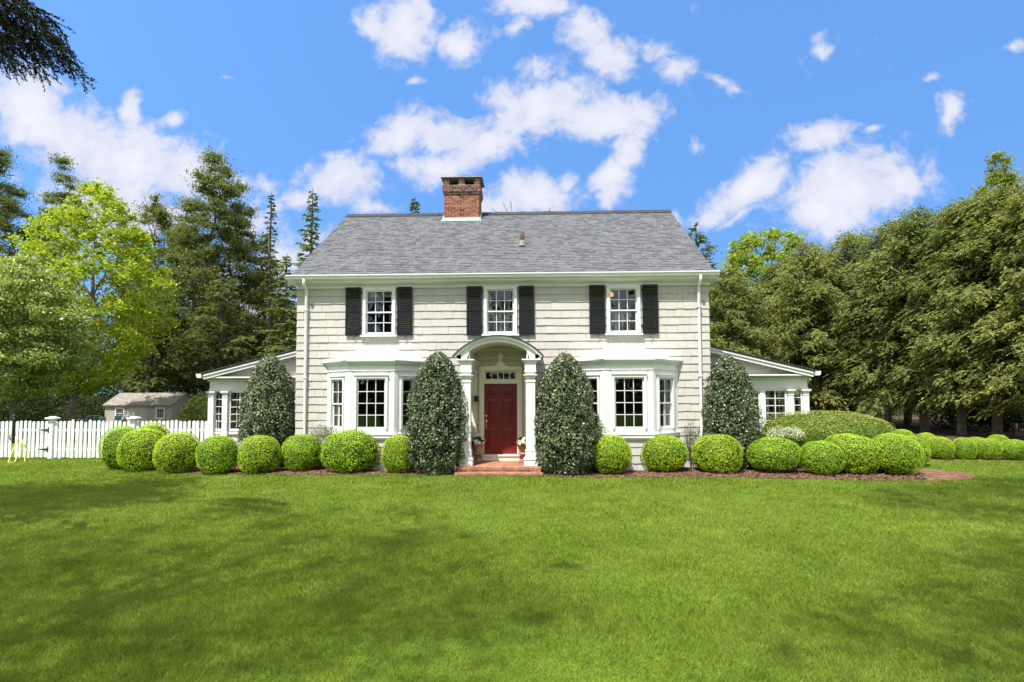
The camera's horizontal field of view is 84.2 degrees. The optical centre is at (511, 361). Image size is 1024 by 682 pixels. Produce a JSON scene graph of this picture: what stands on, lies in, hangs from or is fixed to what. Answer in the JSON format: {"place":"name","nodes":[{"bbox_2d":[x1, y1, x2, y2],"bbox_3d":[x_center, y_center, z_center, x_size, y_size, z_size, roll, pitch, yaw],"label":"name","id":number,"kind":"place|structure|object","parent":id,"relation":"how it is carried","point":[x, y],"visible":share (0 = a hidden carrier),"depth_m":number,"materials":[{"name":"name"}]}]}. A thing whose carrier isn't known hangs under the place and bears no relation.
{"place":"outdoors","nodes":[
{"label":"outdoors","id":0,"kind":"place"},
{"bbox_2d":[0,0,97,93],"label":"overhanging hemlock","id":1,"kind":"object","parent":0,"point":[14,33],"visible":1,"depth_m":7.89,"materials":[{"name":"green plant"}]},
{"bbox_2d":[0,425,238,440],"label":"woodland floor","id":2,"kind":"structure","parent":0,"point":[75,434],"depth_m":43.41,"materials":[{"name":"green plant"}]},
{"bbox_2d":[0,145,62,399],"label":"dark pine","id":3,"kind":"object","parent":2,"relation":"on","point":[8,211],"visible":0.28,"depth_m":57.40,"materials":[{"name":"green plant"}]},
{"bbox_2d":[0,393,66,435],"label":"understory shrub","id":4,"kind":"object","parent":2,"relation":"on","point":[42,412],"visible":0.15,"depth_m":44.90,"materials":[{"name":"green plant"}]},
{"bbox_2d":[25,152,86,406],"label":"dark pine","id":5,"kind":"object","parent":2,"relation":"on","point":[62,176],"visible":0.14,"depth_m":61.95,"materials":[{"name":"green plant"}]},
{"bbox_2d":[51,393,112,427],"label":"understory shrub","id":6,"kind":"object","parent":2,"relation":"on","point":[91,409],"visible":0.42,"depth_m":50.01,"materials":[{"name":"green plant"}]},
{"bbox_2d":[0,175,182,441],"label":"spring maple","id":7,"kind":"object","parent":2,"relation":"on","point":[72,215],"visible":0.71,"depth_m":37.97,"materials":[{"name":"green plant"}]},
{"bbox_2d":[72,219,125,391],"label":"bare tree","id":8,"kind":"object","parent":2,"relation":"on","point":[102,308],"visible":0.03,"depth_m":57.13,"materials":[{"name":"grey plant"}]},
{"bbox_2d":[98,192,195,392],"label":"dark pine","id":9,"kind":"object","parent":2,"relation":"on","point":[155,210],"visible":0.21,"depth_m":53.95,"materials":[{"name":"green plant"}]},
{"bbox_2d":[0,271,296,428],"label":"woods","id":10,"kind":"object","parent":2,"relation":"on","point":[58,401],"visible":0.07,"depth_m":55.99,"materials":[{"name":"green plant"}]},
{"bbox_2d":[102,393,196,433],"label":"garden shed","id":11,"kind":"structure","parent":2,"relation":"on","point":[156,407],"depth_m":44.98,"materials":[{"name":"grey"}]},
{"bbox_2d":[115,407,124,418],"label":"window","id":12,"kind":"structure","parent":11,"relation":"in","point":[116,408],"depth_m":44.95,"materials":[{"name":"white paint"}]},
{"bbox_2d":[130,407,145,427],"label":"double door","id":13,"kind":"structure","parent":11,"relation":"in","point":[134,411],"depth_m":44.89,"materials":[{"name":"paint"}]},
{"bbox_2d":[155,407,164,418],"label":"window","id":14,"kind":"structure","parent":11,"relation":"in","point":[156,408],"depth_m":44.84,"materials":[{"name":"white paint"}]},
{"bbox_2d":[117,268,190,392],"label":"dark pine","id":15,"kind":"object","parent":2,"relation":"on","point":[149,378],"visible":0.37,"depth_m":48.69,"materials":[{"name":"green plant"}]},
{"bbox_2d":[157,211,229,393],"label":"dark pine","id":16,"kind":"object","parent":2,"relation":"on","point":[182,301],"visible":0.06,"depth_m":57.00,"materials":[{"name":"green plant"}]},
{"bbox_2d":[178,392,217,435],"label":"understory shrub","id":17,"kind":"object","parent":2,"relation":"on","point":[192,415],"visible":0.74,"depth_m":41.79,"materials":[{"name":"green plant"}]},
{"bbox_2d":[149,146,255,407],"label":"dark pine","id":18,"kind":"object","parent":2,"relation":"on","point":[229,190],"visible":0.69,"depth_m":50.39,"materials":[{"name":"green plant"}]},
{"bbox_2d":[172,276,257,428],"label":"dark pine","id":19,"kind":"object","parent":2,"relation":"on","point":[233,340],"visible":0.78,"depth_m":46.01,"materials":[{"name":"green plant"}]},
{"bbox_2d":[180,178,283,426],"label":"dark pine","id":20,"kind":"object","parent":2,"relation":"on","point":[247,254],"visible":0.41,"depth_m":52.53,"materials":[{"name":"green plant"}]},
{"bbox_2d":[230,232,295,358],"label":"dark pine","id":21,"kind":"object","parent":2,"relation":"on","point":[258,338],"visible":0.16,"depth_m":55.67,"materials":[{"name":"green plant"}]},
{"bbox_2d":[248,191,282,355],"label":"narrow spruce","id":22,"kind":"object","parent":2,"relation":"on","point":[268,288],"visible":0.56,"depth_m":52.71,"materials":[{"name":"green plant"}]},
{"bbox_2d":[256,256,296,356],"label":"narrow spruce","id":23,"kind":"object","parent":2,"relation":"on","point":[285,328],"visible":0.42,"depth_m":44.16,"materials":[{"name":"green plant"}]},
{"bbox_2d":[275,191,321,350],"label":"narrow spruce","id":24,"kind":"object","parent":2,"relation":"on","point":[309,247],"visible":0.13,"depth_m":48.63,"materials":[{"name":"green plant"}]},
{"bbox_2d":[0,395,1023,681],"bbox_3d":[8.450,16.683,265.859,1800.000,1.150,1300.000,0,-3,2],"label":"lawn","id":25,"kind":"structure","parent":0,"point":[408,655],"depth_m":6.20,"materials":[{"name":"green plant"}]},
{"bbox_2d":[8,438,24,461],"bbox_3d":[-15.996,2.863,18.382,0.432,0.705,1.218,2,-4,-36],"label":"garden hose","id":26,"kind":"object","parent":25,"relation":"on","point":[19,449],"visible":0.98,"depth_m":18.75,"materials":[{"name":"yellow rubber"}]},
{"bbox_2d":[0,394,61,441],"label":"understory shrub","id":27,"kind":"object","parent":25,"relation":"on","point":[22,415],"visible":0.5,"depth_m":36.48,"materials":[{"name":"green plant"}]},
{"bbox_2d":[0,249,106,442],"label":"grey green tree","id":28,"kind":"object","parent":25,"relation":"on","point":[42,350],"visible":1,"depth_m":31.34,"materials":[{"name":"green plant"}]},
{"bbox_2d":[83,415,101,437],"bbox_3d":[-26.980,4.309,36.294,1.104,1.722,0.654,0,-3,2],"label":"garden bench","id":29,"kind":"object","parent":25,"relation":"on","point":[94,418],"visible":0.28,"depth_m":36.59,"materials":[{"name":"metal"}]},
{"bbox_2d":[96,417,106,442],"bbox_3d":[-24.992,4.141,34.218,0.672,1.551,1.024,0,-3,2],"label":"patio chair","id":30,"kind":"object","parent":25,"relation":"on","point":[101,419],"visible":0.27,"depth_m":34.65,"materials":[{"name":"metal"}]},
{"bbox_2d":[0,416,216,458],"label":"picket fence","id":31,"kind":"object","parent":25,"relation":"on","point":[53,438],"visible":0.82,"depth_m":18.86,"materials":[{"name":"white paint"}]},
{"bbox_2d":[9,415,48,457],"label":"picket gate","id":32,"kind":"structure","parent":31,"relation":"attached to","point":[18,432],"depth_m":18.93,"materials":[{"name":"white paint"}]},
{"bbox_2d":[104,416,122,434],"bbox_3d":[-24.442,4.155,34.699,0.511,1.647,1.024,0,-3,2],"label":"patio chair","id":33,"kind":"object","parent":25,"relation":"on","point":[118,418],"visible":0.21,"depth_m":35.13,"materials":[{"name":"metal"}]},
{"bbox_2d":[98,426,134,469],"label":"boxwood ball","id":34,"kind":"object","parent":25,"relation":"on","point":[110,442],"visible":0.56,"depth_m":15.95,"materials":[{"name":"green plant"}]},
{"bbox_2d":[141,422,169,435],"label":"boxwood ball","id":35,"kind":"object","parent":25,"relation":"on","point":[157,427],"visible":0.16,"depth_m":17.35,"materials":[{"name":"green plant"}]},
{"bbox_2d":[154,462,453,475],"bbox_3d":[-5.830,3.062,16.520,8.944,0.054,3.263,-1,-3,6],"label":"mulch bed","id":36,"kind":"object","parent":25,"relation":"on","point":[320,470],"visible":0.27,"depth_m":15.36,"materials":[{"name":"brown wood"}]},
{"bbox_2d":[116,428,165,471],"bbox_3d":[-10.418,2.502,16.070,1.282,1.263,1.240,0,-3,-13],"label":"boxwood ball","id":37,"kind":"object","parent":36,"relation":"on","point":[137,449],"visible":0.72,"depth_m":15.65,"materials":[{"name":"green plant"}]},
{"bbox_2d":[152,431,199,473],"bbox_3d":[-9.227,2.525,15.641,1.220,1.206,1.144,1,-3,-28],"label":"boxwood ball","id":38,"kind":"object","parent":36,"relation":"on","point":[174,452],"visible":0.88,"depth_m":15.28,"materials":[{"name":"green plant"}]},
{"bbox_2d":[195,435,239,474],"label":"boxwood ball","id":39,"kind":"object","parent":36,"relation":"on","point":[216,454],"visible":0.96,"depth_m":15.09,"materials":[{"name":"green plant"}]},
{"bbox_2d":[237,435,280,473],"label":"boxwood ball","id":40,"kind":"object","parent":36,"relation":"on","point":[258,453],"visible":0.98,"depth_m":15.16,"materials":[{"name":"green plant"}]},
{"bbox_2d":[235,354,295,466],"bbox_3d":[-7.288,1.454,16.932,1.931,3.432,1.995,0,-3,2],"label":"cone holly","id":41,"kind":"object","parent":36,"relation":"on","point":[271,410],"visible":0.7,"depth_m":16.53,"materials":[{"name":"green plant"}]},
{"bbox_2d":[280,434,322,470],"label":"boxwood ball","id":42,"kind":"object","parent":36,"relation":"on","point":[299,452],"visible":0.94,"depth_m":15.62,"materials":[{"name":"green plant"}]},
{"bbox_2d":[308,424,336,468],"bbox_3d":[-5.311,2.419,16.160,1.040,1.305,0.841,0,-3,2],"label":"shrub","id":43,"kind":"object","parent":36,"relation":"on","point":[320,436],"visible":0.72,"depth_m":16.11,"materials":[{"name":"grey plant"}]},
{"bbox_2d":[320,429,380,472],"bbox_3d":[-4.491,2.485,15.740,1.581,1.218,1.635,-2,-4,33],"label":"boxwood ball","id":44,"kind":"object","parent":36,"relation":"on","point":[350,451],"visible":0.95,"depth_m":15.23,"materials":[{"name":"green plant"}]},
{"bbox_2d":[381,435,417,473],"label":"boxwood ball","id":45,"kind":"object","parent":36,"relation":"on","point":[394,456],"visible":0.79,"depth_m":15.06,"materials":[{"name":"green plant"}]},
{"bbox_2d":[402,351,473,474],"bbox_3d":[-2.015,1.387,15.526,1.972,3.383,1.973,0,-3,2],"label":"cone holly","id":46,"kind":"object","parent":36,"relation":"on","point":[436,430],"visible":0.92,"depth_m":14.99,"materials":[{"name":"green plant"}]},
{"bbox_2d":[408,198,420,212],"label":"narrow spruce","id":47,"kind":"object","parent":25,"relation":"on","point":[415,205],"visible":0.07,"depth_m":47.56,"materials":[{"name":"green plant"}]},
{"bbox_2d":[196,176,820,475],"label":"colonial house","id":48,"kind":"structure","parent":25,"relation":"on","point":[501,310],"depth_m":16.63,"materials":[{"name":"beige paint"}]},
{"bbox_2d":[322,348,430,470],"bbox_3d":[-3.931,1.424,16.175,3.422,3.677,0.931,0,-3,2],"label":"bay window","id":49,"kind":"structure","parent":48,"relation":"in","point":[393,366],"depth_m":15.92,"materials":[{"name":"white paint"}]},
{"bbox_2d":[360,286,396,336],"bbox_3d":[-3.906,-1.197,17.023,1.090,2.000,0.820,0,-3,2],"label":"window","id":50,"kind":"structure","parent":48,"relation":"in","point":[375,292],"depth_m":16.73,"materials":[{"name":"white paint"}]},
{"bbox_2d":[471,436,485,461],"bbox_3d":[-0.962,2.469,16.052,0.465,0.732,0.514,0,-3,2],"label":"flower urn","id":51,"kind":"object","parent":48,"relation":"on","point":[478,443],"visible":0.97,"depth_m":15.94,"materials":[{"name":"ceramic"}]},
{"bbox_2d":[482,285,518,335],"bbox_3d":[-0.337,-1.489,16.663,1.090,1.480,0.320,0,-3,2],"label":"window","id":52,"kind":"structure","parent":48,"relation":"in","point":[488,290],"depth_m":16.63,"materials":[{"name":"white paint"}]},
{"bbox_2d":[484,384,516,453],"bbox_3d":[-0.328,1.658,16.465,0.960,2.035,0.126,0,-3,2],"label":"front door","id":53,"kind":"structure","parent":48,"relation":"in","point":[500,400],"depth_m":16.48,"materials":[{"name":"red paint"}]},
{"bbox_2d":[516,436,525,462],"bbox_3d":[0.335,2.462,15.972,0.464,0.728,0.498,0,-3,2],"label":"flower urn","id":54,"kind":"object","parent":48,"relation":"on","point":[521,443],"visible":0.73,"depth_m":15.86,"materials":[{"name":"ceramic"}]},
{"bbox_2d":[605,284,642,334],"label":"window","id":55,"kind":"structure","parent":48,"relation":"in","point":[637,314],"depth_m":16.49,"materials":[{"name":"white paint"}]},
{"bbox_2d":[570,347,682,470],"bbox_3d":[3.244,1.385,15.925,3.422,3.677,0.931,0,-3,2],"label":"bay window","id":56,"kind":"structure","parent":48,"relation":"in","point":[606,365],"depth_m":15.66,"materials":[{"name":"white paint"}]},
{"bbox_2d":[543,464,925,480],"bbox_3d":[5.734,3.031,16.733,9.768,0.054,6.082,0,-3,2],"label":"mulch bed","id":57,"kind":"object","parent":25,"relation":"on","point":[751,472],"visible":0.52,"depth_m":14.69,"materials":[{"name":"brown wood"}]},
{"bbox_2d":[533,350,602,474],"bbox_3d":[1.453,1.374,15.347,1.877,3.366,2.004,1,-3,-25],"label":"cone holly","id":58,"kind":"object","parent":57,"relation":"on","point":[564,425],"visible":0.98,"depth_m":14.85,"materials":[{"name":"green plant"}]},
{"bbox_2d":[595,420,606,438],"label":"shrub","id":59,"kind":"object","parent":57,"relation":"on","point":[600,427],"visible":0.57,"depth_m":15.64,"materials":[{"name":"green plant"}]},
{"bbox_2d":[592,434,632,473],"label":"boxwood ball","id":60,"kind":"object","parent":57,"relation":"on","point":[612,455],"visible":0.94,"depth_m":14.79,"materials":[{"name":"green plant"}]},
{"bbox_2d":[640,435,688,471],"bbox_3d":[4.169,2.528,15.611,1.392,1.042,1.379,-1,-3,11],"label":"boxwood ball","id":61,"kind":"object","parent":57,"relation":"on","point":[665,453],"visible":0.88,"depth_m":15.16,"materials":[{"name":"green plant"}]},
{"bbox_2d":[682,422,700,468],"bbox_3d":[5.005,2.353,15.953,0.460,1.339,0.444,2,-4,-32],"label":"shrub","id":62,"kind":"object","parent":57,"relation":"on","point":[689,442],"visible":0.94,"depth_m":15.91,"materials":[{"name":"grey plant"}]},
{"bbox_2d":[691,434,742,473],"bbox_3d":[5.556,2.503,15.371,1.281,1.076,1.357,0,-3,3],"label":"boxwood ball","id":63,"kind":"object","parent":57,"relation":"on","point":[715,453],"visible":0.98,"depth_m":14.93,"materials":[{"name":"green plant"}]},
{"bbox_2d":[695,354,764,468],"bbox_3d":[6.191,1.432,16.371,1.998,3.324,1.982,0,-3,2],"label":"cone holly","id":64,"kind":"object","parent":57,"relation":"on","point":[730,405],"visible":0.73,"depth_m":15.85,"materials":[{"name":"green plant"}]},
{"bbox_2d":[744,436,801,472],"bbox_3d":[7.067,2.527,15.368,1.345,0.982,1.428,0,-3,-4],"label":"boxwood ball","id":65,"kind":"object","parent":57,"relation":"on","point":[772,455],"visible":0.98,"depth_m":14.95,"materials":[{"name":"green plant"}]},
{"bbox_2d":[767,425,806,446],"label":"flowering shrub","id":66,"kind":"object","parent":57,"relation":"on","point":[784,432],"visible":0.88,"depth_m":15.62,"materials":[{"name":"grey plant"}]},
{"bbox_2d":[799,440,845,474],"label":"boxwood ball","id":67,"kind":"object","parent":57,"relation":"on","point":[822,457],"visible":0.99,"depth_m":14.57,"materials":[{"name":"green plant"}]},
{"bbox_2d":[755,410,897,463],"bbox_3d":[9.347,2.313,17.188,3.961,1.680,3.617,0,-3,2],"label":"clipped mound","id":68,"kind":"object","parent":57,"relation":"on","point":[818,426],"visible":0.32,"depth_m":16.07,"materials":[{"name":"green plant"}]},
{"bbox_2d":[824,433,880,473],"bbox_3d":[9.087,2.462,15.183,1.422,1.078,1.396,1,-3,-19],"label":"boxwood ball","id":69,"kind":"object","parent":57,"relation":"on","point":[860,453],"visible":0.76,"depth_m":14.68,"materials":[{"name":"green plant"}]},
{"bbox_2d":[872,433,925,474],"bbox_3d":[10.036,2.444,14.869,1.254,1.145,1.338,1,-3,-26],"label":"boxwood ball","id":70,"kind":"object","parent":57,"relation":"on","point":[898,454],"visible":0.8,"depth_m":14.47,"materials":[{"name":"green plant"}]},
{"bbox_2d":[906,435,931,463],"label":"boxwood ball","id":71,"kind":"object","parent":25,"relation":"on","point":[925,445],"visible":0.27,"depth_m":16.18,"materials":[{"name":"green plant"}]},
{"bbox_2d":[929,456,1022,460],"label":"mulch bed","id":72,"kind":"object","parent":25,"relation":"on","point":[954,458],"visible":0.18,"depth_m":17.81,"materials":[{"name":"brown wood"}]},
{"bbox_2d":[894,429,913,436],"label":"boxwood ball","id":73,"kind":"object","parent":72,"relation":"on","point":[905,432],"visible":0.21,"depth_m":18.21,"materials":[{"name":"green plant"}]},
{"bbox_2d":[916,432,934,440],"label":"boxwood ball","id":74,"kind":"object","parent":72,"relation":"on","point":[925,436],"visible":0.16,"depth_m":19.14,"materials":[{"name":"green plant"}]},
{"bbox_2d":[926,436,955,459],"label":"boxwood ball","id":75,"kind":"object","parent":72,"relation":"on","point":[942,448],"visible":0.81,"depth_m":17.75,"materials":[{"name":"green plant"}]},
{"bbox_2d":[952,437,977,459],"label":"boxwood ball","id":76,"kind":"object","parent":72,"relation":"on","point":[965,449],"visible":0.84,"depth_m":17.73,"materials":[{"name":"green plant"}]},
{"bbox_2d":[969,437,984,440],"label":"boxwood ball","id":77,"kind":"object","parent":72,"relation":"on","point":[975,439],"visible":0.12,"depth_m":18.97,"materials":[{"name":"green plant"}]},
{"bbox_2d":[974,438,1002,459],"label":"boxwood ball","id":78,"kind":"object","parent":72,"relation":"on","point":[989,449],"visible":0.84,"depth_m":17.62,"materials":[{"name":"green plant"}]},
{"bbox_2d":[988,434,1008,442],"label":"boxwood ball","id":79,"kind":"object","parent":72,"relation":"on","point":[1000,438],"visible":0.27,"depth_m":18.69,"materials":[{"name":"green plant"}]},
{"bbox_2d":[999,439,1023,460],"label":"boxwood ball","id":80,"kind":"object","parent":72,"relation":"on","point":[1013,449],"visible":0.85,"depth_m":17.52,"materials":[{"name":"green plant"}]},
{"bbox_2d":[0,0,1023,394],"label":"sky","id":81,"kind":"structure","parent":0,"point":[820,119],"materials":[{"name":"blue"}]},
{"bbox_2d":[751,402,1023,441],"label":"woodland floor","id":82,"kind":"structure","parent":0,"point":[945,432],"depth_m":32.35,"materials":[{"name":"brown plant"}]},
{"bbox_2d":[688,222,719,336],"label":"dark pine","id":83,"kind":"object","parent":82,"relation":"on","point":[700,241],"visible":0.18,"depth_m":42.06,"materials":[{"name":"green plant"}]},
{"bbox_2d":[709,264,799,412],"bbox_3d":[14.818,-1.079,36.920,7.045,10.838,7.532,2,-4,-35],"label":"hemlock","id":84,"kind":"object","parent":82,"relation":"on","point":[735,304],"visible":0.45,"depth_m":36.27,"materials":[{"name":"green plant"}]},
{"bbox_2d":[710,227,836,355],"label":"bright green tree","id":85,"kind":"object","parent":82,"relation":"on","point":[736,253],"visible":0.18,"depth_m":46.85,"materials":[{"name":"green plant"}]},
{"bbox_2d":[735,257,828,411],"bbox_3d":[18.887,-1.467,39.946,7.277,11.904,7.766,1,-3,-21],"label":"hemlock","id":86,"kind":"object","parent":82,"relation":"on","point":[767,285],"visible":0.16,"depth_m":39.71,"materials":[{"name":"green plant"}]},
{"bbox_2d":[756,388,808,419],"bbox_3d":[18.462,2.897,39.747,4.789,3.192,3.656,0,-3,-10],"label":"understory shrub","id":87,"kind":"object","parent":82,"relation":"on","point":[770,408],"visible":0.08,"depth_m":39.00,"materials":[{"name":"green plant"}]},
{"bbox_2d":[754,240,875,414],"bbox_3d":[19.096,-1.831,35.900,7.952,12.156,7.297,-1,-3,14],"label":"hemlock","id":88,"kind":"object","parent":82,"relation":"on","point":[792,301],"visible":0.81,"depth_m":35.14,"materials":[{"name":"green plant"}]},
{"bbox_2d":[809,388,861,413],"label":"understory shrub","id":89,"kind":"object","parent":82,"relation":"on","point":[830,409],"visible":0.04,"depth_m":40.05,"materials":[{"name":"green plant"}]},
{"bbox_2d":[783,229,897,415],"bbox_3d":[22.216,-2.211,36.895,8.470,13.026,8.440,2,-4,-41],"label":"hemlock","id":90,"kind":"object","parent":82,"relation":"on","point":[846,242],"visible":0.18,"depth_m":36.34,"materials":[{"name":"green plant"}]},
{"bbox_2d":[859,396,912,422],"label":"understory shrub","id":91,"kind":"object","parent":82,"relation":"on","point":[878,416],"visible":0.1,"depth_m":42.19,"materials":[{"name":"green plant"}]},
{"bbox_2d":[816,213,956,429],"bbox_3d":[22.081,-2.216,33.396,7.892,12.622,8.438,-2,-3,23],"label":"hemlock","id":92,"kind":"object","parent":82,"relation":"on","point":[865,282],"visible":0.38,"depth_m":32.57,"materials":[{"name":"green plant"}]},
{"bbox_2d":[769,364,1007,416],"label":"woods","id":93,"kind":"object","parent":82,"relation":"on","point":[880,411],"depth_m":53.53,"materials":[{"name":"green plant"}]},
{"bbox_2d":[879,218,915,424],"bbox_3d":[27.348,-2.802,38.848,9.394,14.398,8.802,2,-4,-39],"label":"hemlock","id":94,"kind":"object","parent":82,"relation":"on","point":[907,420],"depth_m":38.27,"materials":[{"name":"green plant"}]},
{"bbox_2d":[833,203,983,431],"bbox_3d":[22.750,-2.458,31.435,7.841,12.827,8.369,0,-3,-8],"label":"hemlock","id":95,"kind":"object","parent":82,"relation":"on","point":[884,368],"visible":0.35,"depth_m":31.03,"materials":[{"name":"green plant"}]},
{"bbox_2d":[864,197,1023,433],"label":"hemlock","id":96,"kind":"object","parent":82,"relation":"on","point":[961,425],"visible":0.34,"depth_m":29.01,"materials":[{"name":"green plant"}]},
{"bbox_2d":[915,394,985,429],"bbox_3d":[27.240,2.953,34.428,4.761,2.920,3.045,0,-3,2],"label":"understory shrub","id":97,"kind":"object","parent":82,"relation":"on","point":[950,419],"visible":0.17,"depth_m":34.13,"materials":[{"name":"green plant"}]},
{"bbox_2d":[895,185,1023,435],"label":"hemlock","id":98,"kind":"object","parent":82,"relation":"on","point":[997,425],"visible":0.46,"depth_m":27.36,"materials":[{"name":"green plant"}]},
{"bbox_2d":[913,178,1023,414],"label":"hemlock","id":99,"kind":"object","parent":82,"relation":"on","point":[990,284],"visible":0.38,"depth_m":26.70,"materials":[{"name":"green plant"}]},
{"bbox_2d":[956,180,1023,420],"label":"hemlock","id":100,"kind":"object","parent":82,"relation":"on","point":[1013,365],"visible":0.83,"depth_m":25.31,"materials":[{"name":"green plant"}]},
{"bbox_2d":[956,399,1023,432],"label":"understory shrub","id":101,"kind":"object","parent":82,"relation":"on","point":[1018,418],"visible":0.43,"depth_m":31.14,"materials":[{"name":"green plant"}]},
{"bbox_2d":[963,148,1023,423],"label":"tall cypress","id":102,"kind":"object","parent":82,"relation":"on","point":[997,176],"visible":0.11,"depth_m":39.72,"materials":[{"name":"green plant"}]},
{"bbox_2d":[1011,423,1017,433],"bbox_3d":[26.122,3.484,29.460,0.280,0.543,0.273,0,-3,2],"label":"clay pot","id":103,"kind":"object","parent":82,"relation":"on","point":[1014,426],"visible":0.98,"depth_m":29.37,"materials":[{"name":"ceramic"}]},
{"bbox_2d":[896,468,977,481],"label":"brick path","id":104,"kind":"structure","parent":0,"point":[929,475],"depth_m":14.45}
]}

